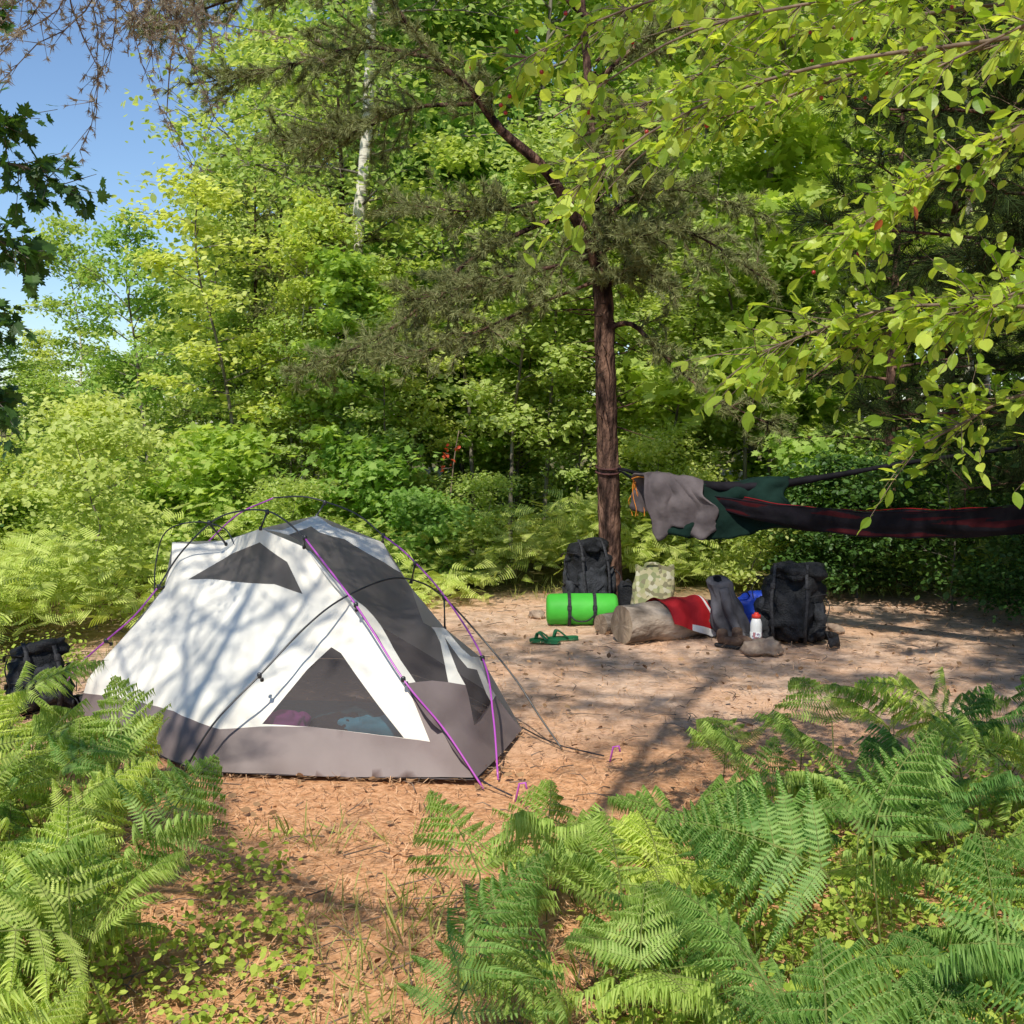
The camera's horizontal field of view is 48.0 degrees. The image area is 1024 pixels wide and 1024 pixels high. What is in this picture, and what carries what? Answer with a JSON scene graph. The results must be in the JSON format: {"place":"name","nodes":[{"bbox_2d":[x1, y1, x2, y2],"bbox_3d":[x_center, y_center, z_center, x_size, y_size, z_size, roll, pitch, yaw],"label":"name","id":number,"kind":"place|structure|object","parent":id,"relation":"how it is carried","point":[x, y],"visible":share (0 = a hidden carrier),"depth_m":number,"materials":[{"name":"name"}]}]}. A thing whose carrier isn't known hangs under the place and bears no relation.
{"place":"outdoors","nodes":[
{"label":"outdoors","id":0,"kind":"place"},
{"bbox_2d":[0,0,1022,423],"label":"sky","id":1,"kind":"structure","parent":0,"point":[36,81],"materials":[{"name":"blue"}]},
{"bbox_2d":[0,424,1023,1023],"bbox_3d":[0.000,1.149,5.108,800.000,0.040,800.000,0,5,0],"label":"ground","id":2,"kind":"structure","parent":0,"point":[660,702],"depth_m":5.16,"materials":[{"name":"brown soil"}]},
{"bbox_2d":[0,637,82,719],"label":"backpack","id":3,"kind":"object","parent":2,"relation":"on","point":[42,655],"visible":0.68,"depth_m":6.05,"materials":[{"name":"black fabric"}]},
{"bbox_2d":[0,833,109,926],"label":"fern","id":4,"kind":"object","parent":2,"relation":"on","point":[8,887],"visible":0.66,"depth_m":2.82,"materials":[{"name":"green plant"}]},
{"bbox_2d":[0,0,112,459],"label":"maple tree","id":5,"kind":"object","parent":2,"relation":"on","point":[34,253],"visible":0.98,"depth_m":5.33,"materials":[{"name":"green plant"}]},
{"bbox_2d":[0,797,135,1023],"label":"fern","id":6,"kind":"object","parent":2,"relation":"on","point":[69,808],"visible":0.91,"depth_m":2.71,"materials":[{"name":"green plant"}]},
{"bbox_2d":[0,725,147,837],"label":"fern","id":7,"kind":"object","parent":2,"relation":"on","point":[99,749],"visible":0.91,"depth_m":4.01,"materials":[{"name":"green plant"}]},
{"bbox_2d":[0,753,160,932],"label":"fern","id":8,"kind":"object","parent":2,"relation":"on","point":[124,779],"visible":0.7,"depth_m":3.56,"materials":[{"name":"green plant"}]},
{"bbox_2d":[6,210,160,512],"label":"birch tree","id":9,"kind":"object","parent":2,"relation":"on","point":[50,301],"visible":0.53,"depth_m":13.75,"materials":[{"name":"green plant"}]},
{"bbox_2d":[0,836,170,970],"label":"fern","id":10,"kind":"object","parent":2,"relation":"on","point":[32,903],"visible":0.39,"depth_m":3.08,"materials":[{"name":"green plant"}]},
{"bbox_2d":[0,849,189,1023],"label":"fern","id":11,"kind":"object","parent":2,"relation":"on","point":[154,874],"visible":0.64,"depth_m":2.89,"materials":[{"name":"green plant"}]},
{"bbox_2d":[30,718,160,848],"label":"fern","id":12,"kind":"object","parent":2,"relation":"on","point":[105,786],"visible":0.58,"depth_m":3.96,"materials":[{"name":"green plant"}]},
{"bbox_2d":[0,384,191,564],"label":"sapling","id":13,"kind":"object","parent":2,"relation":"on","point":[87,405],"visible":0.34,"depth_m":10.61,"materials":[{"name":"green plant"}]},
{"bbox_2d":[0,675,212,830],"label":"fern","id":14,"kind":"object","parent":2,"relation":"on","point":[120,683],"visible":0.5,"depth_m":4.10,"materials":[{"name":"green plant"}]},
{"bbox_2d":[0,810,217,991],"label":"fern","id":15,"kind":"object","parent":2,"relation":"on","point":[184,831],"visible":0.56,"depth_m":3.08,"materials":[{"name":"green plant"}]},
{"bbox_2d":[0,405,222,629],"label":"sapling","id":16,"kind":"object","parent":2,"relation":"on","point":[98,440],"visible":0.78,"depth_m":8.36,"materials":[{"name":"green plant"}]},
{"bbox_2d":[35,202,216,504],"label":"maple tree","id":17,"kind":"object","parent":2,"relation":"on","point":[110,237],"visible":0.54,"depth_m":12.53,"materials":[{"name":"green plant"}]},
{"bbox_2d":[29,754,228,959],"bbox_3d":[-1.065,1.049,3.271,0.369,0.536,0.858,1,5,15],"label":"fern","id":18,"kind":"object","parent":2,"relation":"on","point":[214,793],"visible":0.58,"depth_m":3.42,"materials":[{"name":"green plant"}]},
{"bbox_2d":[0,0,326,173],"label":"dead pine","id":19,"kind":"object","parent":2,"relation":"on","point":[171,10],"visible":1,"depth_m":4.16,"materials":[{"name":"brown plant"}]},
{"bbox_2d":[85,413,310,581],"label":"sapling","id":20,"kind":"object","parent":2,"relation":"on","point":[227,447],"visible":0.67,"depth_m":10.60,"materials":[{"name":"green plant"}]},
{"bbox_2d":[119,116,298,516],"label":"aspen tree","id":21,"kind":"object","parent":2,"relation":"on","point":[213,146],"visible":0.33,"depth_m":12.83,"materials":[{"name":"green plant"}]},
{"bbox_2d":[96,161,337,499],"bbox_3d":[-2.935,-1.355,11.548,2.214,4.106,1.890,-5,6,-45],"label":"young tree","id":22,"kind":"object","parent":2,"relation":"on","point":[205,354],"visible":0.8,"depth_m":11.23,"materials":[{"name":"green plant"}]},
{"bbox_2d":[158,299,321,525],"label":"aspen tree","id":23,"kind":"object","parent":2,"relation":"on","point":[229,317],"visible":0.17,"depth_m":12.37,"materials":[{"name":"green plant"}]},
{"bbox_2d":[170,166,324,513],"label":"pine tree","id":24,"kind":"object","parent":2,"relation":"on","point":[257,309],"visible":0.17,"depth_m":12.90,"materials":[{"name":"green plant"}]},
{"bbox_2d":[152,88,358,481],"bbox_3d":[-2.864,-2.189,13.464,3.073,5.441,3.235,4,6,39],"label":"aspen tree","id":25,"kind":"object","parent":2,"relation":"on","point":[301,111],"visible":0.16,"depth_m":13.09,"materials":[{"name":"green plant"}]},
{"bbox_2d":[111,0,400,475],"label":"aspen tree","id":26,"kind":"object","parent":2,"relation":"on","point":[178,127],"visible":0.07,"depth_m":25.09,"materials":[{"name":"green plant"}]},
{"bbox_2d":[229,313,323,512],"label":"young tree","id":27,"kind":"object","parent":2,"relation":"on","point":[270,351],"visible":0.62,"depth_m":11.58,"materials":[{"name":"green plant"}]},
{"bbox_2d":[213,183,369,482],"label":"birch tree","id":28,"kind":"object","parent":2,"relation":"on","point":[307,242],"visible":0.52,"depth_m":11.74,"materials":[{"name":"green plant"}]},
{"bbox_2d":[224,471,358,530],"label":"sapling","id":29,"kind":"object","parent":2,"relation":"on","point":[290,488],"visible":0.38,"depth_m":9.34,"materials":[{"name":"green plant"}]},
{"bbox_2d":[149,0,437,477],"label":"aspen tree","id":30,"kind":"object","parent":2,"relation":"on","point":[283,20],"visible":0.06,"depth_m":22.59,"materials":[{"name":"green plant"}]},
{"bbox_2d":[63,496,620,801],"bbox_3d":[-1.013,0.539,5.762,1.995,1.166,3.078,-3,6,-35],"label":"tent","id":31,"kind":"object","parent":2,"relation":"on","point":[316,645],"visible":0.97,"depth_m":5.34,"materials":[{"name":"white fabric"}]},
{"bbox_2d":[121,0,569,425],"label":"aspen tree","id":32,"kind":"object","parent":2,"relation":"on","point":[260,41],"visible":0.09,"depth_m":15.72,"materials":[{"name":"green plant"}]},
{"bbox_2d":[253,244,445,529],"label":"maple tree","id":33,"kind":"object","parent":2,"relation":"on","point":[341,269],"visible":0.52,"depth_m":11.36,"materials":[{"name":"green plant"}]},
{"bbox_2d":[249,425,458,572],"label":"sapling","id":34,"kind":"object","parent":2,"relation":"on","point":[378,471],"visible":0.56,"depth_m":10.95,"materials":[{"name":"green plant"}]},
{"bbox_2d":[240,27,473,501],"bbox_3d":[-1.727,-2.369,12.900,2.645,5.912,2.484,-1,5,-8],"label":"pine tree","id":35,"kind":"object","parent":2,"relation":"on","point":[375,236],"visible":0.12,"depth_m":12.50,"materials":[{"name":"green plant"}]},
{"bbox_2d":[161,0,569,525],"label":"birch tree","id":36,"kind":"object","parent":2,"relation":"on","point":[358,191],"visible":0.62,"depth_m":12.00,"materials":[{"name":"green plant"}]},
{"bbox_2d":[316,311,434,498],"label":"young tree","id":37,"kind":"object","parent":2,"relation":"on","point":[385,375],"visible":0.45,"depth_m":11.19,"materials":[{"name":"green plant"}]},
{"bbox_2d":[300,244,469,546],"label":"aspen tree","id":38,"kind":"object","parent":2,"relation":"on","point":[421,481],"visible":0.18,"depth_m":11.95,"materials":[{"name":"green plant"}]},
{"bbox_2d":[364,308,473,488],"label":"young tree","id":39,"kind":"object","parent":2,"relation":"on","point":[443,441],"visible":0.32,"depth_m":11.94,"materials":[{"name":"green plant"}]},
{"bbox_2d":[261,0,596,545],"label":"maple tree","id":40,"kind":"object","parent":2,"relation":"on","point":[491,67],"visible":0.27,"depth_m":13.46,"materials":[{"name":"green plant"}]},
{"bbox_2d":[374,481,506,582],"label":"sapling","id":41,"kind":"object","parent":2,"relation":"on","point":[411,505],"visible":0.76,"depth_m":10.35,"materials":[{"name":"green plant"}]},
{"bbox_2d":[363,260,543,555],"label":"maple tree","id":42,"kind":"object","parent":2,"relation":"on","point":[481,460],"visible":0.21,"depth_m":12.43,"materials":[{"name":"green plant"}]},
{"bbox_2d":[355,119,557,553],"bbox_3d":[-0.439,-1.719,12.277,2.328,4.738,1.988,2,5,25],"label":"young tree","id":43,"kind":"object","parent":2,"relation":"on","point":[454,153],"visible":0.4,"depth_m":12.14,"materials":[{"name":"green plant"}]},
{"bbox_2d":[127,0,798,597],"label":"pine tree","id":44,"kind":"object","parent":2,"relation":"on","point":[455,284],"visible":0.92,"depth_m":8.97,"materials":[{"name":"green plant"}]},
{"bbox_2d":[618,470,1023,538],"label":"hammock","id":45,"kind":"object","parent":44,"relation":"hanging from","point":[908,523],"visible":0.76,"depth_m":7.83,"materials":[{"name":"fabric"}]},
{"bbox_2d":[629,471,718,540],"bbox_3d":[1.266,-0.046,9.002,0.776,0.536,0.365,2,5,19],"label":"blanket","id":46,"kind":"object","parent":45,"relation":"on","point":[667,500],"visible":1,"depth_m":8.85,"materials":[{"name":"grey fabric"}]},
{"bbox_2d":[667,476,790,539],"bbox_3d":[1.625,-0.037,8.872,1.071,0.497,0.277,1,5,16],"label":"sleeping bag","id":47,"kind":"object","parent":45,"relation":"on","point":[772,489],"visible":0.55,"depth_m":8.74,"materials":[{"name":"green fabric"}]},
{"bbox_2d":[397,848,567,1023],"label":"fern","id":48,"kind":"object","parent":2,"relation":"on","point":[510,907],"visible":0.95,"depth_m":2.44,"materials":[{"name":"green plant"}]},
{"bbox_2d":[437,468,545,576],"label":"sapling","id":49,"kind":"object","parent":2,"relation":"on","point":[482,483],"visible":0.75,"depth_m":10.84,"materials":[{"name":"green plant"}]},
{"bbox_2d":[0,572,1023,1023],"bbox_3d":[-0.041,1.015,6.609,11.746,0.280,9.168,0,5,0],"label":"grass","id":50,"kind":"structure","parent":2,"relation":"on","point":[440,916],"depth_m":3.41,"materials":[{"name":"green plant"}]},
{"bbox_2d":[0,622,1023,1023],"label":"ground cover","id":51,"kind":"object","parent":2,"relation":"on","point":[788,950],"visible":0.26,"depth_m":3.29,"materials":[{"name":"green plant"}]},
{"bbox_2d":[0,478,1023,642],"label":"fern bed","id":52,"kind":"object","parent":2,"relation":"on","point":[14,582],"visible":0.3,"depth_m":9.84,"materials":[{"name":"green plant"}]},
{"bbox_2d":[404,787,619,948],"bbox_3d":[-0.003,1.088,3.275,0.811,0.468,0.383,4,6,42],"label":"fern","id":53,"kind":"object","parent":2,"relation":"on","point":[433,805],"visible":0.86,"depth_m":3.33,"materials":[{"name":"green plant"}]},
{"bbox_2d":[431,276,595,555],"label":"aspen tree","id":54,"kind":"object","parent":2,"relation":"on","point":[518,455],"visible":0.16,"depth_m":12.74,"materials":[{"name":"green plant"}]},
{"bbox_2d":[422,129,616,572],"bbox_3d":[0.022,-1.500,11.476,2.026,4.418,1.730,1,5,17],"label":"young tree","id":55,"kind":"object","parent":2,"relation":"on","point":[512,421],"visible":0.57,"depth_m":11.39,"materials":[{"name":"green plant"}]},
{"bbox_2d":[477,778,590,930],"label":"fern","id":56,"kind":"object","parent":2,"relation":"on","point":[526,824],"visible":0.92,"depth_m":3.39,"materials":[{"name":"green plant"}]},
{"bbox_2d":[330,0,742,528],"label":"maple tree","id":57,"kind":"object","parent":2,"relation":"on","point":[531,34],"visible":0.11,"depth_m":14.66,"materials":[{"name":"green plant"}]},
{"bbox_2d":[456,103,644,568],"bbox_3d":[0.297,-1.677,11.844,1.934,4.724,2.264,-2,5,-28],"label":"young tree","id":58,"kind":"object","parent":2,"relation":"on","point":[528,408],"visible":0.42,"depth_m":11.56,"materials":[{"name":"green plant"}]},
{"bbox_2d":[546,591,617,625],"bbox_3d":[0.530,0.739,8.689,0.540,0.272,0.307,0,5,0],"label":"sleeping pad roll","id":59,"kind":"object","parent":2,"relation":"on","point":[568,608],"visible":0.88,"depth_m":8.60,"materials":[{"name":"green plastic"}]},
{"bbox_2d":[525,295,645,541],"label":"young tree","id":60,"kind":"object","parent":2,"relation":"on","point":[575,474],"visible":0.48,"depth_m":11.81,"materials":[{"name":"green plant"}]},
{"bbox_2d":[470,880,702,1023],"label":"fern","id":61,"kind":"object","parent":2,"relation":"on","point":[648,888],"visible":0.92,"depth_m":2.62,"materials":[{"name":"green plant"}]},
{"bbox_2d":[560,537,620,596],"bbox_3d":[0.611,0.548,9.185,0.605,0.699,0.395,-1,-8,-17],"label":"backpack","id":62,"kind":"object","parent":2,"relation":"on","point":[587,562],"visible":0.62,"depth_m":9.07,"materials":[{"name":"black fabric"}]},
{"bbox_2d":[521,213,673,467],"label":"young tree","id":63,"kind":"object","parent":2,"relation":"on","point":[582,293],"visible":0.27,"depth_m":11.71,"materials":[{"name":"green plant"}]},
{"bbox_2d":[538,808,734,1023],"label":"fern","id":64,"kind":"object","parent":2,"relation":"on","point":[662,984],"visible":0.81,"depth_m":2.62,"materials":[{"name":"green plant"}]},
{"bbox_2d":[559,426,734,568],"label":"sapling","id":65,"kind":"object","parent":2,"relation":"on","point":[637,450],"visible":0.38,"depth_m":11.05,"materials":[{"name":"green plant"}]},
{"bbox_2d":[598,810,698,933],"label":"fern","id":66,"kind":"object","parent":2,"relation":"on","point":[665,864],"visible":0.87,"depth_m":3.53,"materials":[{"name":"green plant"}]},
{"bbox_2d":[561,889,749,983],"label":"fern","id":67,"kind":"object","parent":2,"relation":"on","point":[579,936],"visible":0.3,"depth_m":2.93,"materials":[{"name":"green plant"}]},
{"bbox_2d":[611,599,710,643],"bbox_3d":[1.080,0.770,8.138,0.737,0.290,0.285,-2,5,-27],"label":"log","id":68,"kind":"object","parent":2,"relation":"on","point":[643,622],"visible":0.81,"depth_m":7.97,"materials":[{"name":"brown wood"}]},
{"bbox_2d":[565,233,779,570],"bbox_3d":[1.749,-1.041,11.651,1.885,3.438,1.610,-4,6,-38],"label":"young tree","id":69,"kind":"object","parent":2,"relation":"on","point":[675,429],"visible":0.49,"depth_m":11.59,"materials":[{"name":"green plant"}]},
{"bbox_2d":[606,771,761,859],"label":"fern","id":70,"kind":"object","parent":2,"relation":"on","point":[642,800],"visible":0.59,"depth_m":3.84,"materials":[{"name":"green plant"}]},
{"bbox_2d":[480,0,910,551],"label":"aspen tree","id":71,"kind":"object","parent":2,"relation":"on","point":[683,54],"visible":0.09,"depth_m":12.36,"materials":[{"name":"green plant"}]},
{"bbox_2d":[448,0,1023,534],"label":"serviceberry tree","id":72,"kind":"object","parent":2,"relation":"on","point":[884,210],"visible":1,"depth_m":2.92,"materials":[{"name":"green plant"}]},
{"bbox_2d":[651,117,827,563],"bbox_3d":[2.382,-1.694,12.092,2.089,4.718,1.784,0,5,1],"label":"young tree","id":73,"kind":"object","parent":2,"relation":"on","point":[727,159],"visible":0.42,"depth_m":11.89,"materials":[{"name":"green plant"}]},
{"bbox_2d":[685,716,830,823],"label":"fern","id":74,"kind":"object","parent":2,"relation":"on","point":[714,734],"visible":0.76,"depth_m":4.21,"materials":[{"name":"green plant"}]},
{"bbox_2d":[574,0,961,553],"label":"maple tree","id":75,"kind":"object","parent":2,"relation":"on","point":[813,153],"visible":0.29,"depth_m":11.90,"materials":[{"name":"green plant"}]},
{"bbox_2d":[600,822,942,1020],"bbox_3d":[0.648,1.105,2.824,0.532,0.484,0.728,-4,6,-39],"label":"fern","id":76,"kind":"object","parent":2,"relation":"on","point":[904,960],"visible":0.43,"depth_m":2.86,"materials":[{"name":"green plant"}]},
{"bbox_2d":[688,179,857,475],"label":"young tree","id":77,"kind":"object","parent":2,"relation":"on","point":[784,403],"visible":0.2,"depth_m":11.96,"materials":[{"name":"green plant"}]},
{"bbox_2d":[684,499,863,590],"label":"sapling","id":78,"kind":"object","parent":2,"relation":"on","point":[741,572],"visible":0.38,"depth_m":10.11,"materials":[{"name":"green plant"}]},
{"bbox_2d":[655,876,910,1023],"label":"fern","id":79,"kind":"object","parent":2,"relation":"on","point":[711,921],"visible":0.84,"depth_m":2.42,"materials":[{"name":"green plant"}]},
{"bbox_2d":[744,560,839,648],"bbox_3d":[1.951,0.641,8.032,0.677,0.607,0.446,1,-2,17],"label":"backpack","id":80,"kind":"object","parent":2,"relation":"on","point":[789,605],"visible":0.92,"depth_m":7.89,"materials":[{"name":"black fabric"}]},
{"bbox_2d":[715,262,883,549],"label":"maple tree","id":81,"kind":"object","parent":2,"relation":"on","point":[808,281],"visible":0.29,"depth_m":12.10,"materials":[{"name":"green plant"}]},
{"bbox_2d":[653,727,947,1003],"bbox_3d":[0.790,0.947,3.004,0.736,0.750,0.459,-1,5,-12],"label":"fern","id":82,"kind":"object","parent":2,"relation":"on","point":[923,746],"visible":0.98,"depth_m":2.96,"materials":[{"name":"green plant"}]},
{"bbox_2d":[747,469,884,581],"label":"shrub","id":83,"kind":"object","parent":2,"relation":"on","point":[792,554],"visible":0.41,"depth_m":9.96,"materials":[{"name":"green plant"}]},
{"bbox_2d":[745,421,911,575],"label":"sapling","id":84,"kind":"object","parent":2,"relation":"on","point":[798,449],"visible":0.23,"depth_m":10.85,"materials":[{"name":"green plant"}]},
{"bbox_2d":[750,676,907,800],"bbox_3d":[1.235,0.972,4.585,0.586,0.474,0.839,1,5,10],"label":"fern","id":85,"kind":"object","parent":2,"relation":"on","point":[789,730],"visible":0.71,"depth_m":4.47,"materials":[{"name":"green plant"}]},
{"bbox_2d":[718,822,954,982],"bbox_3d":[0.824,1.066,3.053,0.573,0.519,0.331,0,5,-6],"label":"fern","id":86,"kind":"object","parent":2,"relation":"on","point":[887,861],"visible":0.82,"depth_m":3.04,"materials":[{"name":"green plant"}]},
{"bbox_2d":[687,947,987,1023],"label":"fern","id":87,"kind":"object","parent":2,"relation":"on","point":[913,980],"visible":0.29,"depth_m":2.50,"materials":[{"name":"green plant"}]},
{"bbox_2d":[763,933,965,1023],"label":"fern","id":88,"kind":"object","parent":2,"relation":"on","point":[829,960],"visible":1,"depth_m":2.06,"materials":[{"name":"green plant"}]},
{"bbox_2d":[766,444,970,597],"bbox_3d":[2.967,0.112,9.995,1.598,1.403,1.824,0,5,3],"label":"shrub","id":89,"kind":"object","parent":2,"relation":"on","point":[890,577],"visible":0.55,"depth_m":9.81,"materials":[{"name":"green plant"}]},
{"bbox_2d":[775,0,1023,478],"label":"pine tree","id":90,"kind":"object","parent":2,"relation":"on","point":[981,261],"visible":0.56,"depth_m":6.54,"materials":[{"name":"green plant"}]},
{"bbox_2d":[779,22,1023,583],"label":"pine tree","id":91,"kind":"object","parent":2,"relation":"on","point":[862,151],"visible":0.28,"depth_m":10.68,"materials":[{"name":"green plant"}]},
{"bbox_2d":[831,964,993,1023],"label":"fern","id":92,"kind":"object","parent":2,"relation":"on","point":[913,989],"visible":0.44,"depth_m":2.40,"materials":[{"name":"green plant"}]},
{"bbox_2d":[814,409,1023,610],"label":"shrub","id":93,"kind":"object","parent":2,"relation":"on","point":[919,490],"visible":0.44,"depth_m":9.29,"materials":[{"name":"green plant"}]},
{"bbox_2d":[832,0,1023,392],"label":"birch tree","id":94,"kind":"object","parent":2,"relation":"on","point":[868,142],"visible":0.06,"depth_m":11.91,"materials":[{"name":"green plant"}]},
{"bbox_2d":[852,681,1004,849],"bbox_3d":[1.504,0.950,4.153,0.826,0.582,0.422,-4,6,-44],"label":"fern","id":95,"kind":"object","parent":2,"relation":"on","point":[890,742],"visible":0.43,"depth_m":4.16,"materials":[{"name":"green plant"}]},
{"bbox_2d":[850,667,1023,826],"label":"fern","id":96,"kind":"object","parent":2,"relation":"on","point":[904,680],"visible":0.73,"depth_m":4.51,"materials":[{"name":"green plant"}]},
{"bbox_2d":[899,830,1023,1023],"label":"fern","id":97,"kind":"object","parent":2,"relation":"on","point":[969,959],"visible":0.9,"depth_m":2.88,"materials":[{"name":"green plant"}]},
{"bbox_2d":[901,770,1023,909],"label":"fern","id":98,"kind":"object","parent":2,"relation":"on","point":[1005,778],"visible":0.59,"depth_m":3.47,"materials":[{"name":"green plant"}]},
{"bbox_2d":[913,712,1023,858],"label":"fern","id":99,"kind":"object","parent":2,"relation":"on","point":[972,733],"visible":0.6,"depth_m":4.05,"materials":[{"name":"green plant"}]},
{"bbox_2d":[920,419,1023,606],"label":"shrub","id":100,"kind":"object","parent":2,"relation":"on","point":[991,544],"visible":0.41,"depth_m":8.90,"materials":[{"name":"green plant"}]},
{"bbox_2d":[921,0,1023,563],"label":"pine tree","id":101,"kind":"object","parent":2,"relation":"on","point":[1013,477],"visible":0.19,"depth_m":8.59,"materials":[{"name":"green plant"}]},
{"bbox_2d":[948,496,1023,623],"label":"shrub","id":102,"kind":"object","parent":2,"relation":"on","point":[1013,559],"visible":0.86,"depth_m":8.38,"materials":[{"name":"green plant"}]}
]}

